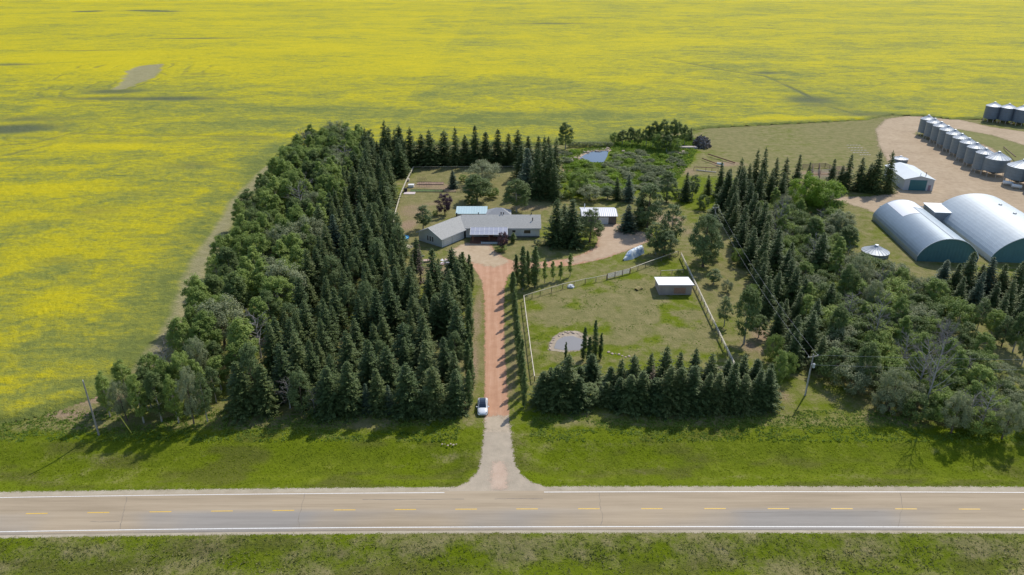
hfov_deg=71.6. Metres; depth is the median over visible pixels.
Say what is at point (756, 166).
spruce tree
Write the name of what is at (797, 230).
caragana shrub
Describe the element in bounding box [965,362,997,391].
poplar tree
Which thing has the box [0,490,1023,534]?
highway
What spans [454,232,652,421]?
driveway
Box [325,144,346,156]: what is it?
willow tree
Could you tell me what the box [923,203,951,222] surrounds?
link shed
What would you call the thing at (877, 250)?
grain bin
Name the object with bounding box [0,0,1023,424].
canola field
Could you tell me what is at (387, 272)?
spruce tree
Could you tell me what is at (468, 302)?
columnar poplar
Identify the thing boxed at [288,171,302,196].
poplar tree
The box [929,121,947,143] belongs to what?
grain bin
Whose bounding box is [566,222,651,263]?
turning yard
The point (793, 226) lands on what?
caragana shrub
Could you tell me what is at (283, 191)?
poplar tree
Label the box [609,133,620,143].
caragana shrub
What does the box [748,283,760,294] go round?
caragana shrub
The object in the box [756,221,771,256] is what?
spruce tree
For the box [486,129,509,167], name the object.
spruce tree
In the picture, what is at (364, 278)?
spruce tree
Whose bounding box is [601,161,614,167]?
willow bush
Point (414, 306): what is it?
spruce tree
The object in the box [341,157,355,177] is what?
poplar tree
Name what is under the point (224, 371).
poplar tree
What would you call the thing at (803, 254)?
caragana shrub
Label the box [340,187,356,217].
spruce tree
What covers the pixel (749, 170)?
spruce tree
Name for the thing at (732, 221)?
spruce tree
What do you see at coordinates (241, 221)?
poplar tree
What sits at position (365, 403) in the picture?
blue spruce tree
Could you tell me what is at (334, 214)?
spruce tree
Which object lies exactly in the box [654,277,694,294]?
horse shelter
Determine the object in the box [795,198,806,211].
poplar tree
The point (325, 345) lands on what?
spruce tree
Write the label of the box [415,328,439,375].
spruce tree
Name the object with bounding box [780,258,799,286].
spruce tree
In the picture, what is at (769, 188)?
spruce tree
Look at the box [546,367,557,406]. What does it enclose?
spruce tree
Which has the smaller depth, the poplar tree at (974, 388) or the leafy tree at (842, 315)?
the poplar tree at (974, 388)
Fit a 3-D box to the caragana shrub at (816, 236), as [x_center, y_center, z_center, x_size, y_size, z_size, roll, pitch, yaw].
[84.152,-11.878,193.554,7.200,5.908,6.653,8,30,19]
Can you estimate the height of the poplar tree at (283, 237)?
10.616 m
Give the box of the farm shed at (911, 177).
[884,162,934,190]
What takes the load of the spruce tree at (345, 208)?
on the ground at (822, 142)
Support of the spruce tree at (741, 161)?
on the ground at (822, 142)
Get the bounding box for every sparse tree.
[192,372,212,421]
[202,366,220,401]
[414,205,432,228]
[599,186,615,199]
[643,221,669,253]
[659,204,686,248]
[689,174,700,196]
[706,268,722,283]
[717,295,733,325]
[973,297,993,331]
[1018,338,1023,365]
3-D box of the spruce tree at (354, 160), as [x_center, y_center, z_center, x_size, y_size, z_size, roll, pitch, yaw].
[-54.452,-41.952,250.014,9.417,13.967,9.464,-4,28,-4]
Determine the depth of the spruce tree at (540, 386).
126.60 m
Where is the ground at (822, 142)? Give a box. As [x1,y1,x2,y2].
[0,114,1023,574]
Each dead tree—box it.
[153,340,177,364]
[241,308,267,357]
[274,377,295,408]
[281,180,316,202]
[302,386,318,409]
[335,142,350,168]
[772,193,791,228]
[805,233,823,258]
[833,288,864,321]
[866,292,895,334]
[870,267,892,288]
[890,328,919,368]
[903,336,950,385]
[920,316,963,411]
[930,317,957,353]
[932,315,955,343]
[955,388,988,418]
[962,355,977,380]
[970,383,1007,433]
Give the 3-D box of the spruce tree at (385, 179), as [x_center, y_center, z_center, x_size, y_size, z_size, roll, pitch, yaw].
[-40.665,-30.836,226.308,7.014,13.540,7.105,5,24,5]
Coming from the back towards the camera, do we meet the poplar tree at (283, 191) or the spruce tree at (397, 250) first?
the poplar tree at (283, 191)
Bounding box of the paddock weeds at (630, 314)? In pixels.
[527,265,723,362]
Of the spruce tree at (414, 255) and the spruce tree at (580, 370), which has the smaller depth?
the spruce tree at (580, 370)
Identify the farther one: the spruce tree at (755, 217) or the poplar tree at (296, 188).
the poplar tree at (296, 188)
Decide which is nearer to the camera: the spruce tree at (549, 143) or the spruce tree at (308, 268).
the spruce tree at (308, 268)
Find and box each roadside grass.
[0,532,1023,574]
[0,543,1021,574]
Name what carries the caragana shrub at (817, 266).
on the ground at (822, 142)
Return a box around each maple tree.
[787,171,825,206]
[805,179,848,210]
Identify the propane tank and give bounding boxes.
[1002,180,1012,185]
[1011,184,1022,189]
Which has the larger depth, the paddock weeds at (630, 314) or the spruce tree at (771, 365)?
the paddock weeds at (630, 314)
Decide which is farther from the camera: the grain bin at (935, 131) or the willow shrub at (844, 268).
the grain bin at (935, 131)
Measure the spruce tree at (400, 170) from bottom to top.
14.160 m
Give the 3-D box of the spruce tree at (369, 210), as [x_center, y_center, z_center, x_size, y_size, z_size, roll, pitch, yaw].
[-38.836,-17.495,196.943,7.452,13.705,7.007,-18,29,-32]
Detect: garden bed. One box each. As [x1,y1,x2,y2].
[410,189,442,191]
[416,182,443,184]
[444,189,456,191]
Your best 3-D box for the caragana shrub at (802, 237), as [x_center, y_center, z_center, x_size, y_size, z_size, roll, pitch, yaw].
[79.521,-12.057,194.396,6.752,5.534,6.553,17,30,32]
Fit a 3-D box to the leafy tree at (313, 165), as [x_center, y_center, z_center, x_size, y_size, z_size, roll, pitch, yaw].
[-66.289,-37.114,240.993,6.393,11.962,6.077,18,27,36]
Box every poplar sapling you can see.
[541,260,548,282]
[550,261,556,277]
[557,262,563,278]
[567,253,573,272]
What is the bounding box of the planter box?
[481,241,497,243]
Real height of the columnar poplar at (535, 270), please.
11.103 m
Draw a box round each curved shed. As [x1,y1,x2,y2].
[872,200,978,262]
[941,193,1023,262]
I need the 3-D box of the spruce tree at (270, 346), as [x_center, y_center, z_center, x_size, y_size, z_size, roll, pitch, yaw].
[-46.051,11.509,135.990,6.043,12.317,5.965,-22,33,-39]
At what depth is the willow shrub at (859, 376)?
129.89 m
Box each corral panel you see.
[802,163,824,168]
[825,163,844,169]
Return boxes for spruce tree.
[220,361,264,426]
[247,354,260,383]
[247,363,284,421]
[259,320,286,376]
[266,315,286,359]
[270,342,293,404]
[281,311,291,339]
[281,316,306,364]
[286,331,310,387]
[289,274,317,327]
[289,364,316,412]
[291,310,313,359]
[297,300,318,348]
[300,247,323,298]
[303,274,319,313]
[304,339,321,394]
[304,365,351,424]
[311,203,330,243]
[311,245,330,287]
[312,236,323,266]
[314,341,326,369]
[316,296,341,350]
[316,317,340,367]
[317,274,332,318]
[319,239,329,266]
[320,223,340,262]
[325,190,337,230]
[325,352,339,387]
[327,201,345,242]
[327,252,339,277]
[327,304,342,340]
[328,214,341,254]
[329,287,350,330]
[330,361,368,423]
[331,189,342,215]
[334,328,365,384]
[336,203,345,230]
[336,268,356,307]
[337,217,353,257]
[337,232,351,266]
[339,247,350,277]
[340,169,349,205]
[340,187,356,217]
[341,198,355,222]
[344,204,359,238]
[344,261,356,295]
[345,167,358,211]
[345,170,352,197]
[348,235,367,274]
[348,318,367,357]
[350,149,359,175]
[350,217,361,245]
[350,293,369,341]
[352,168,374,214]
[353,338,386,396]
[354,184,367,215]
[354,204,365,235]
[354,260,382,306]
[357,216,377,264]
[358,157,368,181]
[358,272,373,310]
[360,128,370,148]
[360,383,373,414]
[362,140,377,175]
[362,149,375,180]
[362,295,371,334]
[364,177,377,208]
[365,287,396,339]
[365,367,394,418]
[366,201,381,237]
[368,171,379,194]
[368,322,382,356]
[369,147,376,167]
[369,210,383,239]
[370,139,376,167]
[370,258,384,293]
[371,241,385,284]
[374,141,380,159]
[374,154,382,182]
[375,146,390,172]
[375,196,385,226]
[376,120,396,162]
[376,170,395,208]
[377,168,381,186]
[377,177,394,210]
[377,313,396,354]
[378,344,400,397]
[379,277,406,335]
[380,207,393,235]
[380,259,393,301]
[381,223,390,260]
[382,151,397,180]
[382,265,403,308]
[383,136,394,158]
[383,384,397,416]
[384,172,398,205]
[385,127,394,148]
[385,161,400,204]
[387,222,395,248]
[387,244,405,288]
[387,362,428,421]
[388,238,406,267]
[389,321,419,373]
[392,124,407,160]
[392,130,395,148]
[392,141,412,178]
[392,223,411,260]
[393,136,409,171]
[395,336,416,378]
[398,252,407,281]
[399,135,409,166]
[399,265,421,312]
[401,295,419,329]
[403,127,421,167]
[405,271,420,301]
[405,283,419,315]
[406,308,416,343]
[408,134,427,164]
[408,238,425,270]
[408,256,420,288]
[412,306,438,351]
[412,338,444,391]
[413,313,439,359]
[414,364,452,425]
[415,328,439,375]
[416,244,425,283]
[417,129,447,167]
[418,369,427,399]
[419,293,431,325]
[421,247,444,298]
[421,271,436,308]
[424,293,446,341]
[431,280,465,337]
[436,131,450,165]
[436,259,446,285]
[436,336,459,386]
[442,268,464,320]
[442,368,471,419]
[444,247,457,279]
[444,349,465,394]
[445,303,468,359]
[446,126,464,165]
[447,170,460,188]
[451,259,473,307]
[456,254,465,289]
[459,135,471,165]
[464,126,485,166]
[478,132,494,162]
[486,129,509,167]
[503,133,512,164]
[506,129,532,166]
[509,145,524,178]
[514,148,533,194]
[522,136,534,162]
[526,371,557,413]
[527,148,548,201]
[531,136,543,165]
[536,364,578,415]
[539,136,552,182]
[539,198,567,250]
[541,146,562,200]
[544,136,556,156]
[545,159,564,201]
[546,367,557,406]
[550,204,578,237]
[551,137,566,179]
[555,197,591,250]
[558,353,579,410]
[562,377,594,416]
[576,366,591,383]
[583,353,603,384]
[590,380,616,410]
[597,366,616,386]
[605,376,626,413]
[608,374,645,419]
[611,177,622,200]
[611,358,627,385]
[614,205,639,234]
[620,174,636,202]
[624,354,641,378]
[630,188,650,227]
[630,368,653,416]
[638,376,672,420]
[644,353,656,381]
[650,364,682,417]
[654,345,676,380]
[665,366,699,419]
[674,351,684,374]
[677,173,692,202]
[677,364,710,419]
[685,349,704,386]
[692,371,716,416]
[701,352,720,386]
[702,175,713,194]
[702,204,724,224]
[705,371,733,417]
[711,161,725,196]
[712,172,723,198]
[713,169,733,210]
[717,358,732,389]
[718,175,733,208]
[718,191,741,226]
[719,361,746,417]
[722,176,741,214]
[724,204,739,233]
[727,190,741,217]
[729,204,752,244]
[729,222,748,254]
[729,372,761,417]
[734,157,743,177]
[734,167,742,184]
[736,227,758,268]
[737,165,748,191]
[737,355,752,386]
[738,172,747,212]
[739,191,761,226]
[740,179,754,214]
[740,225,758,257]
[741,164,754,194]
[745,231,774,279]
[747,202,761,237]
[748,358,764,385]
[749,249,772,284]
[750,368,770,415]
[750,368,784,414]
[751,150,760,185]
[753,168,767,203]
[753,201,768,238]
[754,147,769,195]
[754,261,767,297]
[755,212,774,247]
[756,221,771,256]
[757,274,777,317]
[761,270,786,307]
[763,168,775,202]
[764,300,787,342]
[765,362,781,396]
[769,158,780,193]
[769,226,784,250]
[769,228,785,274]
[772,249,795,280]
[773,172,788,198]
[774,298,791,329]
[779,157,791,191]
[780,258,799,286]
[782,242,796,259]
[782,265,802,308]
[782,313,805,355]
[783,328,805,374]
[786,291,805,328]
[787,310,821,357]
[789,278,809,311]
[790,155,803,190]
[802,162,811,186]
[803,299,826,335]
[804,231,831,277]
[804,334,832,372]
[821,282,837,309]
[825,159,836,189]
[835,165,845,190]
[841,154,855,191]
[847,157,867,192]
[862,151,887,195]
[862,162,874,192]
[877,150,897,194]
[933,259,951,283]
[946,263,962,294]
[948,276,968,305]
[959,252,978,293]
[961,272,986,306]
[972,263,986,286]
[978,256,998,294]
[983,280,1001,313]
[990,264,1010,296]
[990,293,1009,329]
[996,278,1018,317]
[1000,261,1023,298]
[1002,298,1023,334]
[1014,288,1023,308]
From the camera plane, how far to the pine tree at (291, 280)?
156.43 m
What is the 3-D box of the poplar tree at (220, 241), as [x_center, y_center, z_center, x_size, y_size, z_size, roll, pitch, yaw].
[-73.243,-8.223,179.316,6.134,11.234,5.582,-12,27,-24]
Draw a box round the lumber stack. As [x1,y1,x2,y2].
[678,146,697,148]
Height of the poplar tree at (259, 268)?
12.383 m
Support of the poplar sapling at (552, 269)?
on the ground at (822, 142)
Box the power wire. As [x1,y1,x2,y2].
[829,355,1023,359]
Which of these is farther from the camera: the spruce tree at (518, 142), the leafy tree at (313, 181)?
the spruce tree at (518, 142)
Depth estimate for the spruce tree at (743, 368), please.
128.75 m
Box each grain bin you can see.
[861,244,889,258]
[917,115,933,135]
[923,118,940,138]
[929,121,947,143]
[936,125,953,147]
[942,129,960,151]
[949,133,968,156]
[955,137,975,160]
[963,142,985,167]
[971,148,993,173]
[981,151,1011,177]
[982,102,1001,122]
[996,103,1015,123]
[1003,159,1023,184]
[1010,105,1023,125]
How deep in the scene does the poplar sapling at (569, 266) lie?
178.80 m
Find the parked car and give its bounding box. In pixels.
[476,397,488,415]
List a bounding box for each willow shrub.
[721,279,733,291]
[766,209,779,219]
[769,230,786,243]
[794,260,812,274]
[799,273,827,295]
[811,219,836,237]
[814,332,848,358]
[824,322,862,347]
[825,219,848,234]
[827,346,854,366]
[830,359,875,394]
[835,255,850,266]
[839,262,868,279]
[850,251,864,261]
[855,360,883,385]
[856,278,877,298]
[864,268,883,284]
[871,386,904,414]
[879,259,910,278]
[891,308,921,330]
[899,379,930,407]
[909,302,939,328]
[913,276,932,296]
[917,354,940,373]
[939,317,957,335]
[988,361,1016,380]
[996,387,1023,416]
[998,376,1023,400]
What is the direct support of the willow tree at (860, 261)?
on the ground at (822, 142)
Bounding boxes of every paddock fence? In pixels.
[523,275,606,300]
[524,298,534,377]
[630,251,678,272]
[681,253,734,363]
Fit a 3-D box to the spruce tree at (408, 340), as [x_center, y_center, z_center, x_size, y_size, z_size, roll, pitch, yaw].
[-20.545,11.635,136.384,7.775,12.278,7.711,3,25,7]
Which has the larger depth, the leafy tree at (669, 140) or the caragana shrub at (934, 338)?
the leafy tree at (669, 140)
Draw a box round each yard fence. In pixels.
[393,168,412,220]
[413,166,482,169]
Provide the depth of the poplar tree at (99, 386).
122.53 m
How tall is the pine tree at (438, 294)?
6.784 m
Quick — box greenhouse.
[456,206,487,215]
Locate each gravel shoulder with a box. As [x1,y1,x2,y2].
[0,485,1023,495]
[0,530,1023,538]
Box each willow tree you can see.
[105,380,132,420]
[175,365,201,423]
[184,335,209,375]
[193,293,246,345]
[249,256,281,275]
[262,222,306,254]
[262,259,309,310]
[294,214,324,255]
[295,131,313,146]
[300,190,325,215]
[321,153,348,170]
[322,119,345,129]
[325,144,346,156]
[338,126,356,138]
[462,159,501,180]
[577,184,601,200]
[826,209,856,233]
[848,254,874,291]
[861,280,886,305]
[877,364,917,410]
[940,391,974,432]
[996,400,1023,438]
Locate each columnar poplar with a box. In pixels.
[460,252,469,281]
[462,340,475,376]
[463,284,474,314]
[464,296,472,324]
[464,320,471,338]
[465,305,474,336]
[465,370,473,405]
[466,254,471,268]
[467,270,471,289]
[467,358,475,389]
[468,333,473,361]
[470,264,474,290]
[508,271,517,298]
[510,232,515,242]
[511,254,520,283]
[511,291,517,312]
[511,307,519,326]
[512,292,517,315]
[512,314,520,334]
[513,320,522,351]
[514,333,521,359]
[516,349,526,377]
[517,339,526,365]
[518,246,528,289]
[519,355,526,390]
[520,371,528,406]
[525,251,531,285]
[529,246,540,287]
[564,342,567,358]
[580,327,587,359]
[586,337,592,358]
[591,320,600,356]
[598,333,603,359]
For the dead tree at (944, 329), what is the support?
on the ground at (822, 142)
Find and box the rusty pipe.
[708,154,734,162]
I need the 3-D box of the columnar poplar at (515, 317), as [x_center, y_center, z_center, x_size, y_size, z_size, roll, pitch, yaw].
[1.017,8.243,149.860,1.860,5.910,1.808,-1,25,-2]
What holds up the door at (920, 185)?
in the farm shed at (911, 177)
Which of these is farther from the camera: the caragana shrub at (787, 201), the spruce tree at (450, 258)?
the caragana shrub at (787, 201)
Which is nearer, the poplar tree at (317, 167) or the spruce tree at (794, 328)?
the spruce tree at (794, 328)
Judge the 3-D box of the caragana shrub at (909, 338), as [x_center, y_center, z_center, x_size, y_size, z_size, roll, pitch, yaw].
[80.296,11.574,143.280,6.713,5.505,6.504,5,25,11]
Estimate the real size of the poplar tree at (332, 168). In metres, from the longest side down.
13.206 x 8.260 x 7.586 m
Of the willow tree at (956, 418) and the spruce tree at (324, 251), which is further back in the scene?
the spruce tree at (324, 251)
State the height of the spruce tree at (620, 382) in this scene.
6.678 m
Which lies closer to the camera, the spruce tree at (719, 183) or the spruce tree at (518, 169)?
the spruce tree at (719, 183)
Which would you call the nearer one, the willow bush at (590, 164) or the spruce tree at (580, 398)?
the spruce tree at (580, 398)
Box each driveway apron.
[436,418,564,490]
[482,412,511,432]
[486,460,512,490]
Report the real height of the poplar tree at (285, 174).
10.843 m
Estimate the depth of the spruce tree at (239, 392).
123.38 m
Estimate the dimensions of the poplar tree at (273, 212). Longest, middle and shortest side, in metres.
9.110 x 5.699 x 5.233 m
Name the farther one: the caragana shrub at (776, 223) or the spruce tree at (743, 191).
the spruce tree at (743, 191)
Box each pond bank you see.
[548,330,588,351]
[576,148,611,158]
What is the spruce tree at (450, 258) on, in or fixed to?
on the ground at (822, 142)
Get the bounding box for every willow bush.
[561,156,572,162]
[562,151,572,155]
[568,149,580,153]
[569,162,579,167]
[574,160,586,166]
[578,169,588,173]
[584,162,594,167]
[588,173,596,178]
[591,180,606,185]
[591,182,603,187]
[595,175,609,179]
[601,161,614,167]
[601,177,613,183]
[601,183,613,188]
[607,174,618,178]
[608,168,620,173]
[612,156,623,160]
[617,166,630,172]
[621,171,636,176]
[625,158,635,163]
[629,165,643,170]
[630,184,642,188]
[631,154,640,158]
[634,149,646,153]
[635,158,645,163]
[637,175,651,181]
[642,164,656,169]
[644,172,656,177]
[650,167,666,171]
[650,176,663,182]
[655,171,664,176]
[659,153,669,157]
[670,152,682,157]
[676,161,686,165]
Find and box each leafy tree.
[132,376,154,408]
[133,365,155,407]
[142,371,167,421]
[181,339,209,368]
[203,272,225,311]
[203,340,223,368]
[215,246,238,272]
[218,263,235,298]
[219,270,252,317]
[237,187,262,218]
[239,207,258,232]
[253,290,283,326]
[254,176,269,195]
[258,211,273,233]
[262,237,278,263]
[284,196,303,212]
[285,150,302,164]
[298,160,312,187]
[301,197,314,219]
[301,234,318,261]
[305,149,321,161]
[307,161,321,186]
[309,171,317,191]
[314,168,334,188]
[319,146,332,160]
[324,132,342,155]
[328,126,339,134]
[340,153,349,167]
[462,174,494,200]
[502,178,531,211]
[558,122,575,149]
[617,129,627,143]
[626,126,635,143]
[642,125,651,143]
[647,121,658,145]
[657,119,668,141]
[661,135,671,150]
[665,118,678,142]
[673,121,682,142]
[680,125,690,144]
[733,284,762,344]
[752,314,768,337]
[803,216,821,240]
[826,303,848,337]
[835,224,859,253]
[836,264,862,294]
[855,341,881,379]
[1008,312,1023,351]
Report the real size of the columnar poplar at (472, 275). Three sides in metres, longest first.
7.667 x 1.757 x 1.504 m
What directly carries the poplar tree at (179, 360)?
on the ground at (822, 142)
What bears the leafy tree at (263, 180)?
on the ground at (822, 142)
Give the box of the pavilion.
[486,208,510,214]
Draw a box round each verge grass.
[0,409,1023,442]
[0,426,1023,491]
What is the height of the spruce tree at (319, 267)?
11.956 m
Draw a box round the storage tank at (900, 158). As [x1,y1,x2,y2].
[893,155,908,162]
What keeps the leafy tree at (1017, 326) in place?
on the ground at (822, 142)
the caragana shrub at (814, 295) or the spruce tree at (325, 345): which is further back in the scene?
the caragana shrub at (814, 295)
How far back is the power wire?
128.27 m
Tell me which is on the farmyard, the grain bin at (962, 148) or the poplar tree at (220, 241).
the grain bin at (962, 148)
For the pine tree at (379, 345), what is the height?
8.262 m
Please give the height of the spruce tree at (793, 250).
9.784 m
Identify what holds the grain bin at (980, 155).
on the farmyard
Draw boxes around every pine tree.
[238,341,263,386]
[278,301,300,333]
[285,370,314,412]
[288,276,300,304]
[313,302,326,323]
[319,254,342,286]
[328,270,340,298]
[337,282,356,315]
[346,247,362,279]
[347,256,359,286]
[354,281,373,316]
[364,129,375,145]
[366,238,388,268]
[367,176,378,202]
[370,237,389,259]
[371,202,381,225]
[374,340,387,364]
[381,151,394,169]
[383,210,403,241]
[389,226,408,258]
[405,324,416,353]
[430,292,442,307]
[447,330,463,362]
[579,207,605,241]
[584,381,602,403]
[634,182,664,229]
[653,228,679,255]
[657,170,677,202]
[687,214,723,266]
[703,220,724,255]
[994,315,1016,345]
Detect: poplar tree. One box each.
[94,370,114,417]
[96,377,114,410]
[110,359,130,394]
[125,373,148,422]
[136,351,158,372]
[152,356,175,400]
[155,362,180,396]
[162,373,183,422]
[165,315,190,355]
[168,350,193,401]
[180,272,213,315]
[181,305,197,335]
[182,285,212,324]
[183,359,205,396]
[188,319,211,363]
[193,309,222,349]
[204,253,228,278]
[204,293,234,327]
[204,354,230,389]
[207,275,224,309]
[209,233,230,264]
[222,337,246,372]
[224,234,237,270]
[225,317,260,359]
[228,225,242,251]
[230,198,248,230]
[230,233,251,259]
[231,268,255,312]
[232,213,251,235]
[233,242,246,264]
[237,256,255,295]
[238,220,264,247]
[241,232,271,259]
[244,245,263,272]
[245,296,271,344]
[250,272,269,306]
[251,258,269,295]
[252,211,271,251]
[253,173,265,190]
[255,186,274,211]
[257,190,274,215]
[258,275,293,316]
[262,170,270,179]
[265,209,282,228]
[266,156,284,179]
[266,175,284,208]
[267,226,277,253]
[269,202,281,221]
[270,239,290,264]
[271,194,285,217]
[272,213,289,225]
[274,155,287,174]
[274,218,296,237]
[275,146,296,155]
[275,159,290,178]
[275,256,296,291]
[276,234,290,258]
[278,178,294,200]
[278,179,296,211]
[279,148,294,164]
[279,160,293,172]
[280,172,289,180]
[283,231,306,263]
[285,203,305,224]
[286,168,304,179]
[287,245,303,266]
[287,262,304,286]
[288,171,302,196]
[289,207,311,237]
[290,144,305,168]
[291,133,303,146]
[291,154,301,170]
[293,140,301,146]
[293,182,305,199]
[297,178,314,203]
[300,156,311,178]
[300,222,315,254]
[303,134,314,146]
[304,124,314,134]
[304,203,314,229]
[306,147,323,160]
[312,161,323,185]
[312,184,325,199]
[312,203,328,224]
[313,174,333,189]
[314,189,326,205]
[315,136,331,148]
[316,191,333,216]
[318,126,326,136]
[323,129,334,137]
[323,157,335,175]
[323,162,342,186]
[324,175,342,204]
[325,135,341,156]
[328,155,340,172]
[334,178,347,193]
[338,139,349,156]
[341,122,351,133]
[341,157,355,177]
[344,129,360,142]
[344,131,355,149]
[347,138,354,159]
[348,146,362,169]
[354,125,362,144]
[770,187,780,205]
[772,349,788,387]
[776,203,790,219]
[776,215,789,236]
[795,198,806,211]
[798,261,814,279]
[798,293,814,321]
[803,233,813,250]
[803,282,815,309]
[812,220,824,237]
[828,247,845,274]
[830,236,846,254]
[833,200,844,212]
[856,301,870,322]
[878,307,895,331]
[879,270,893,292]
[890,294,911,322]
[892,266,910,285]
[892,315,913,346]
[905,350,927,379]
[909,331,930,357]
[925,278,949,303]
[935,337,961,373]
[945,348,969,376]
[962,380,983,407]
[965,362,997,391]
[973,332,996,355]
[983,309,1005,334]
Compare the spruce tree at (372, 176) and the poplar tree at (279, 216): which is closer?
the poplar tree at (279, 216)
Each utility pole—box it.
[82,380,99,435]
[804,354,817,395]
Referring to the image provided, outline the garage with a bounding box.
[579,204,617,223]
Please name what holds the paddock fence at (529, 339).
on the ground at (822, 142)
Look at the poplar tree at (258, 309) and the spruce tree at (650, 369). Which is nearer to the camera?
the spruce tree at (650, 369)
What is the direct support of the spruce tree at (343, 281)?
on the ground at (822, 142)
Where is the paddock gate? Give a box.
[607,268,629,278]
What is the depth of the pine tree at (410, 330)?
140.78 m
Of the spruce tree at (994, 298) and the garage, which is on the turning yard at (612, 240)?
the garage
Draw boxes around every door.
[444,237,450,246]
[452,232,463,242]
[599,217,608,223]
[908,180,927,190]
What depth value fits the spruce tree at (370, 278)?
163.82 m
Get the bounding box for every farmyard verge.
[913,130,929,139]
[954,128,1023,161]
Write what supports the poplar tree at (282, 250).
on the ground at (822, 142)
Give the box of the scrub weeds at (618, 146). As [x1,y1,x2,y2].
[562,135,697,189]
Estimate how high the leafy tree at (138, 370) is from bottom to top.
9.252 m
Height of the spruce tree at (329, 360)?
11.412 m
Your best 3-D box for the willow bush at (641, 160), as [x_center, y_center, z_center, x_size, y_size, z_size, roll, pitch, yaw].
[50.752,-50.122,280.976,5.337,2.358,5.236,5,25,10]
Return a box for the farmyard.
[834,116,1023,212]
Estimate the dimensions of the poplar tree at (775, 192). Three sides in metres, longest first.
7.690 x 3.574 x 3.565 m
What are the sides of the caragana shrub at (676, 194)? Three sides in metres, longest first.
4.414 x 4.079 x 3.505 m
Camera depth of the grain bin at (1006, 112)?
345.95 m
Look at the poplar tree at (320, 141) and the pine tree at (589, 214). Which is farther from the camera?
the poplar tree at (320, 141)
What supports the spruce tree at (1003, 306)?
on the ground at (822, 142)
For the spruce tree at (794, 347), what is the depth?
138.21 m
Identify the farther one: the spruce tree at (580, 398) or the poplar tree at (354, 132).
the poplar tree at (354, 132)
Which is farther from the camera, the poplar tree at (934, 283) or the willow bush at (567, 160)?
the willow bush at (567, 160)
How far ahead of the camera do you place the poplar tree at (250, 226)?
187.06 m
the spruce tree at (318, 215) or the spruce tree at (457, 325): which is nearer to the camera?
the spruce tree at (457, 325)
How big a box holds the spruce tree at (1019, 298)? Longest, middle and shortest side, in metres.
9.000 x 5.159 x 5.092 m
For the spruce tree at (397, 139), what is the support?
on the ground at (822, 142)
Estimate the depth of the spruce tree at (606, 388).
127.35 m
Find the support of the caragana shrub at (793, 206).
on the ground at (822, 142)
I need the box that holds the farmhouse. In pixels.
[416,212,540,246]
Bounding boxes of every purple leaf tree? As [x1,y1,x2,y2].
[434,193,452,214]
[497,232,507,248]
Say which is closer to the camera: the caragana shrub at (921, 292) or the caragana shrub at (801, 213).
the caragana shrub at (921, 292)
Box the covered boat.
[623,245,643,260]
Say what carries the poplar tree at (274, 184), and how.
on the ground at (822, 142)
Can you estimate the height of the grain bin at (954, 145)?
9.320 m
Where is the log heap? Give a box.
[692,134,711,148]
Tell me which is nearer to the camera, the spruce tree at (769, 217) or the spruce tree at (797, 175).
the spruce tree at (769, 217)
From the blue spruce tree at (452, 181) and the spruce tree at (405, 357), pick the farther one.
the blue spruce tree at (452, 181)
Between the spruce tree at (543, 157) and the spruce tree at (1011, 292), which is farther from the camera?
the spruce tree at (543, 157)
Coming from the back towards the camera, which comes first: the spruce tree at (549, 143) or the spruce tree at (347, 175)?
the spruce tree at (549, 143)
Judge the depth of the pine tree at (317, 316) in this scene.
151.36 m
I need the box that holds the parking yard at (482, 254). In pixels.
[453,243,509,267]
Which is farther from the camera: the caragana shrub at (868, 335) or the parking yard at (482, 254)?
the parking yard at (482, 254)
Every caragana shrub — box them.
[435,152,444,164]
[456,152,467,163]
[458,174,468,180]
[464,193,478,205]
[482,152,492,163]
[488,188,498,196]
[495,245,507,251]
[497,156,506,164]
[563,186,577,197]
[567,171,590,193]
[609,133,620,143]
[633,128,643,143]
[651,133,662,149]
[670,138,681,151]
[672,188,682,197]
[696,194,710,208]
[731,247,745,262]
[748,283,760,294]
[763,333,784,360]
[768,262,780,278]
[770,198,793,215]
[771,218,785,235]
[771,238,795,249]
[776,203,802,220]
[777,208,802,223]
[777,351,799,378]
[778,285,800,307]
[781,248,799,255]
[783,225,812,243]
[783,235,800,248]
[783,254,810,273]
[785,223,800,239]
[789,210,809,227]
[792,233,811,247]
[792,286,822,301]
[795,247,810,258]
[796,239,826,257]
[799,318,840,348]
[806,206,818,217]
[809,269,839,285]
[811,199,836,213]
[811,211,825,218]
[811,262,829,276]
[811,280,841,308]
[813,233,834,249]
[814,347,860,381]
[818,263,840,281]
[819,304,836,329]
[820,205,843,219]
[821,241,835,252]
[823,311,857,340]
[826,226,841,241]
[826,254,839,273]
[826,299,866,323]
[826,312,867,336]
[828,232,857,255]
[835,277,874,300]
[836,292,857,309]
[836,336,866,361]
[839,289,851,299]
[845,297,876,323]
[846,319,879,348]
[848,252,885,269]
[854,329,890,356]
[856,313,892,339]
[857,339,894,365]
[858,256,892,281]
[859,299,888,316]
[862,303,897,327]
[868,324,903,350]
[869,372,901,392]
[870,288,903,312]
[875,351,912,381]
[876,276,914,304]
[881,343,908,363]
[888,370,918,389]
[892,330,923,358]
[893,280,918,297]
[894,314,934,339]
[898,390,938,421]
[905,292,937,315]
[905,300,924,318]
[910,281,939,301]
[913,313,945,335]
[915,341,938,359]
[916,376,941,399]
[918,330,937,347]
[919,300,955,326]
[919,355,973,391]
[923,276,953,295]
[926,385,975,426]
[928,371,969,400]
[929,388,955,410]
[933,293,962,316]
[940,296,983,327]
[940,341,966,355]
[946,321,980,347]
[954,333,976,352]
[954,350,998,381]
[960,405,1004,434]
[965,385,1006,410]
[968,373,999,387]
[971,347,1004,364]
[979,395,1017,420]
[985,377,1021,403]
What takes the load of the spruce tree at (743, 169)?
on the ground at (822, 142)
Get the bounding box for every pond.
[554,336,582,350]
[580,150,608,161]

